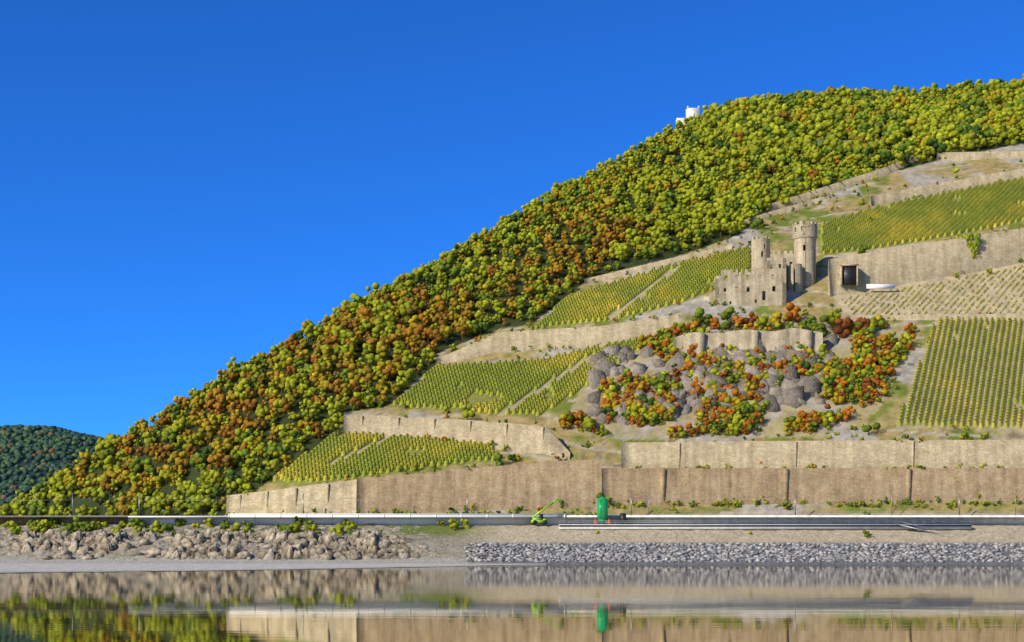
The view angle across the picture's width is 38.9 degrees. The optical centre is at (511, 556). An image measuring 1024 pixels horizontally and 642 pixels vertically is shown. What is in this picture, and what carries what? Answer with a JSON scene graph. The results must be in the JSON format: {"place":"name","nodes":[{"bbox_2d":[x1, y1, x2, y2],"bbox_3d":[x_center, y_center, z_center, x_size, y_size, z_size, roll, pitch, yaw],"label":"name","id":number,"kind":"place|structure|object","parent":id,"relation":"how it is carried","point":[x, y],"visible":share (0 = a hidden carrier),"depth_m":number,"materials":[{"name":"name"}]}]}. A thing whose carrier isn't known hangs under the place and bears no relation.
{"place":"outdoors","nodes":[
{"label":"outdoors","id":0,"kind":"place"},
{"bbox_2d":[0,432,95,501],"bbox_3d":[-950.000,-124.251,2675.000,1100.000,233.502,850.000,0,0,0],"label":"hill","id":1,"kind":"structure","parent":0,"point":[10,471],"depth_m":2561.12,"materials":[{"name":"plant"}]},
{"bbox_2d":[0,424,98,505],"bbox_3d":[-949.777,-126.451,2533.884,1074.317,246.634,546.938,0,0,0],"label":"hill trees","id":2,"kind":"object","parent":1,"relation":"on","point":[46,438],"visible":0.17,"depth_m":2601.26,"materials":[{"name":"green plant"}]},
{"bbox_2d":[0,516,127,516],"bbox_3d":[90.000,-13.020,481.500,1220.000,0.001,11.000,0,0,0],"label":"riverside road","id":3,"kind":"structure","parent":0,"point":[63,516],"depth_m":477.04,"materials":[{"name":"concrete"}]},
{"bbox_2d":[11,493,1003,514],"bbox_3d":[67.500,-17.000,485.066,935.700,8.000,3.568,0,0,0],"label":"rail catenary","id":4,"kind":"object","parent":3,"relation":"on","point":[508,498],"visible":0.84,"depth_m":486.36,"materials":[{"name":"metal"}]},
{"bbox_2d":[0,565,1023,641],"bbox_3d":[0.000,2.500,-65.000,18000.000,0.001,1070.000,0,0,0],"label":"river water","id":5,"kind":"structure","parent":0,"point":[738,603],"depth_m":74.92,"materials":[{"name":"grey liquid"}]},
{"bbox_2d":[0,564,545,572],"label":"gravel bar","id":6,"kind":"object","parent":5,"relation":"on","point":[12,568],"visible":1,"depth_m":310.51,"materials":[{"name":"grey gravel"}]},
{"bbox_2d":[0,524,1023,564],"bbox_3d":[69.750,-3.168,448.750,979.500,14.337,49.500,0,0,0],"label":"river bank","id":7,"kind":"structure","parent":0,"point":[450,550],"depth_m":452.53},
{"bbox_2d":[7,532,379,559],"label":"shore boulders","id":8,"kind":"object","parent":7,"relation":"on","point":[241,554],"visible":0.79,"depth_m":443.34,"materials":[{"name":"grey stone"}]},
{"bbox_2d":[0,523,446,559],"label":"riprap rocks","id":9,"kind":"object","parent":7,"relation":"on","point":[390,546],"visible":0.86,"depth_m":448.92,"materials":[{"name":"grey stone"}]},
{"bbox_2d":[13,510,469,534],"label":"shore bush trunks","id":10,"kind":"object","parent":7,"relation":"on","point":[212,524],"visible":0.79,"depth_m":469.32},
{"bbox_2d":[0,503,871,537],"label":"shore bushes","id":11,"kind":"object","parent":7,"relation":"on","point":[34,525],"visible":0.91,"depth_m":468.24,"materials":[{"name":"green plant"}]},
{"bbox_2d":[464,541,1023,562],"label":"riprap rocks","id":12,"kind":"object","parent":7,"relation":"on","point":[865,552],"visible":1,"depth_m":439.23,"materials":[{"name":"grey stone"}]},
{"bbox_2d":[559,521,970,533],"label":"quay railing","id":13,"kind":"object","parent":7,"relation":"on","point":[774,522],"visible":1,"depth_m":465.26,"materials":[{"name":"grey metal"}]},
{"bbox_2d":[559,515,1023,528],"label":"quay platform","id":14,"kind":"structure","parent":7,"relation":"on","point":[997,521],"depth_m":474.25,"materials":[{"name":"white concrete"}]},
{"bbox_2d":[597,496,607,521],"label":"green silo","id":15,"kind":"object","parent":14,"relation":"on","point":[602,508],"visible":0.94,"depth_m":469.52,"materials":[{"name":"metal"}]},
{"bbox_2d":[620,513,625,523],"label":"dark tank","id":16,"kind":"object","parent":14,"relation":"on","point":[622,517],"visible":0.9,"depth_m":470.06,"materials":[{"name":"metal"}]},
{"bbox_2d":[0,517,1023,517],"bbox_3d":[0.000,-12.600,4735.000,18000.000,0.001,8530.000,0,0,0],"label":"ground","id":17,"kind":"structure","parent":0,"point":[515,517],"depth_m":473.61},
{"bbox_2d":[0,518,127,525],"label":"road embankment wall","id":18,"kind":"structure","parent":17,"relation":"on","point":[24,521],"depth_m":474.10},
{"bbox_2d":[226,479,356,515],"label":"retaining wall","id":19,"kind":"structure","parent":17,"relation":"on","point":[332,494],"depth_m":492.93,"materials":[{"name":"beige stone"}]},
{"bbox_2d":[128,514,564,525],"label":"road parapet wall","id":20,"kind":"structure","parent":17,"relation":"on","point":[398,521],"depth_m":474.00,"materials":[{"name":"white paint"}]},
{"bbox_2d":[531,520,546,524],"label":"wheels","id":21,"kind":"object","parent":17,"relation":"on","point":[543,523],"visible":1,"depth_m":469.02,"materials":[{"name":"black rubber"}]},
{"bbox_2d":[70,490,1016,515],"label":"street poles","id":22,"kind":"object","parent":17,"relation":"on","point":[648,503],"visible":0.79,"depth_m":488.41,"materials":[{"name":"metal"}]},
{"bbox_2d":[531,499,560,522],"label":"telehandler body","id":23,"kind":"object","parent":17,"relation":"on","point":[538,520],"visible":1,"depth_m":469.59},
{"bbox_2d":[0,0,1023,438],"label":"sky","id":24,"kind":"structure","parent":0,"point":[186,185],"materials":[{"name":"blue"}]},
{"bbox_2d":[25,101,1023,515],"bbox_3d":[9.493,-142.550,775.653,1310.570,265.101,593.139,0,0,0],"label":"hillside","id":25,"kind":"structure","parent":0,"point":[885,411],"depth_m":567.84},
{"bbox_2d":[343,414,570,459],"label":"retaining wall","id":26,"kind":"structure","parent":25,"relation":"on","point":[535,439],"depth_m":529.87,"materials":[{"name":"beige stone"}]},
{"bbox_2d":[357,459,601,513],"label":"retaining wall","id":27,"kind":"structure","parent":25,"relation":"on","point":[574,484],"depth_m":493.66,"materials":[{"name":"beige stone"}]},
{"bbox_2d":[9,73,1023,515],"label":"forest trees","id":28,"kind":"object","parent":25,"relation":"on","point":[933,123],"visible":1,"depth_m":646.97,"materials":[{"name":"green plant"}]},
{"bbox_2d":[230,139,1019,513],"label":"wall shrubs","id":29,"kind":"object","parent":25,"relation":"on","point":[686,439],"depth_m":516.11,"materials":[{"name":"green plant"}]},
{"bbox_2d":[273,176,1023,482],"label":"vineyard vines","id":30,"kind":"object","parent":25,"relation":"on","point":[511,382],"visible":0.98,"depth_m":569.03,"materials":[{"name":"green plant"}]},
{"bbox_2d":[279,496,1021,514],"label":"roadside shrubs","id":31,"kind":"object","parent":25,"relation":"on","point":[739,502],"visible":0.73,"depth_m":493.88,"materials":[{"name":"green plant"}]},
{"bbox_2d":[585,244,731,283],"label":"terrace wall","id":32,"kind":"structure","parent":25,"relation":"on","point":[646,266],"depth_m":632.98,"materials":[{"name":"beige stone"}]},
{"bbox_2d":[312,150,1023,512],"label":"terrace scrub","id":33,"kind":"object","parent":25,"relation":"on","point":[756,222],"depth_m":530.41,"materials":[{"name":"plant"}]},
{"bbox_2d":[349,103,1011,514],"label":"bushes","id":34,"kind":"object","parent":25,"relation":"on","point":[497,457],"visible":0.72,"depth_m":554.90,"materials":[{"name":"green plant"}]},
{"bbox_2d":[676,106,699,124],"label":"building","id":35,"kind":"structure","parent":25,"relation":"on","point":[693,112],"depth_m":798.50,"materials":[{"name":"white concrete"}]},
{"bbox_2d":[586,324,838,424],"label":"rock outcrop","id":36,"kind":"object","parent":25,"relation":"on","point":[775,391],"visible":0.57,"depth_m":557.19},
{"bbox_2d":[673,328,822,357],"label":"retaining wall","id":37,"kind":"structure","parent":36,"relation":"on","point":[765,341],"depth_m":569.34,"materials":[{"name":"stone"}]},
{"bbox_2d":[558,315,917,438],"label":"shrubs","id":38,"kind":"object","parent":25,"relation":"on","point":[844,378],"visible":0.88,"depth_m":549.03,"materials":[{"name":"orange plant"}]},
{"bbox_2d":[704,221,816,305],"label":"castle ruin","id":39,"kind":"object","parent":25,"relation":"on","point":[770,278],"visible":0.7,"depth_m":606.73,"materials":[{"name":"stone"}]},
{"bbox_2d":[700,313,841,330],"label":"shrubs","id":40,"kind":"object","parent":25,"relation":"on","point":[785,324],"visible":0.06,"depth_m":586.62,"materials":[{"name":"green plant"}]},
{"bbox_2d":[685,303,870,338],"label":"shrubs","id":41,"kind":"object","parent":25,"relation":"on","point":[833,318],"visible":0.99,"depth_m":583.01,"materials":[{"name":"plant"}]},
{"bbox_2d":[689,315,863,332],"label":"bastion tree trunks","id":42,"kind":"object","parent":41,"relation":"attached to","point":[754,319],"visible":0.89,"depth_m":584.27,"materials":[{"name":"brown wood"}]},
{"bbox_2d":[744,198,818,223],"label":"terrace wall","id":43,"kind":"structure","parent":25,"relation":"on","point":[798,206],"depth_m":678.51,"materials":[{"name":"beige stone"}]},
{"bbox_2d":[566,512,1018,514],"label":"road fence","id":44,"kind":"object","parent":25,"relation":"on","point":[792,513],"visible":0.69,"depth_m":488.95,"materials":[{"name":"metal"}]},
{"bbox_2d":[602,468,1023,505],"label":"retaining wall","id":45,"kind":"structure","parent":25,"relation":"on","point":[682,486],"depth_m":495.75,"materials":[{"name":"beige stone"}]},
{"bbox_2d":[621,440,1023,467],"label":"retaining wall","id":46,"kind":"structure","parent":25,"relation":"on","point":[878,453],"depth_m":512.16,"materials":[{"name":"beige stone"}]},
{"bbox_2d":[767,153,921,211],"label":"terrace wall","id":47,"kind":"structure","parent":25,"relation":"on","point":[854,181],"depth_m":702.79,"materials":[{"name":"beige stone"}]},
{"bbox_2d":[828,228,1023,296],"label":"retaining wall","id":48,"kind":"structure","parent":25,"relation":"on","point":[897,266],"depth_m":615.32,"materials":[{"name":"beige stone"}]},
{"bbox_2d":[840,264,857,285],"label":"doorway frame","id":49,"kind":"object","parent":48,"relation":"attached to","point":[841,265],"visible":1,"depth_m":603.53,"materials":[{"name":"beige stone"}]},
{"bbox_2d":[866,284,894,288],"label":"banner wall","id":50,"kind":"structure","parent":48,"relation":"attached to","point":[880,286],"depth_m":605.10,"materials":[{"name":"white paint"}]},
{"bbox_2d":[941,232,981,256],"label":"ivy wall","id":51,"kind":"structure","parent":48,"relation":"attached to","point":[974,245],"depth_m":620.63,"materials":[{"name":"green plant"}]},
{"bbox_2d":[841,265,1023,314],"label":"young vines","id":52,"kind":"object","parent":25,"relation":"on","point":[939,290],"visible":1,"depth_m":600.58,"materials":[{"name":"green plant"}]},
{"bbox_2d":[846,313,1023,321],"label":"retaining wall","id":53,"kind":"structure","parent":25,"relation":"on","point":[934,317],"depth_m":585.19,"materials":[{"name":"beige stone"}]},
{"bbox_2d":[870,168,1023,205],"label":"terrace wall","id":54,"kind":"structure","parent":25,"relation":"on","point":[912,193],"depth_m":695.70,"materials":[{"name":"beige stone"}]},
{"bbox_2d":[936,151,1023,160],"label":"terrace wall","id":55,"kind":"structure","parent":25,"relation":"on","point":[955,156],"depth_m":731.84,"materials":[{"name":"beige stone"}]},
{"bbox_2d":[436,314,678,364],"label":"retaining wall","id":56,"kind":"structure","parent":0,"point":[523,340],"depth_m":581.62,"materials":[{"name":"beige stone"}]},
{"bbox_2d":[559,525,971,525],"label":"quay edge beam","id":57,"kind":"structure","parent":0,"point":[763,525],"depth_m":464.77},
{"bbox_2d":[842,266,856,284],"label":"window","id":58,"kind":"structure","parent":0,"point":[849,275],"depth_m":604.28,"materials":[{"name":"black glass"}]}
]}

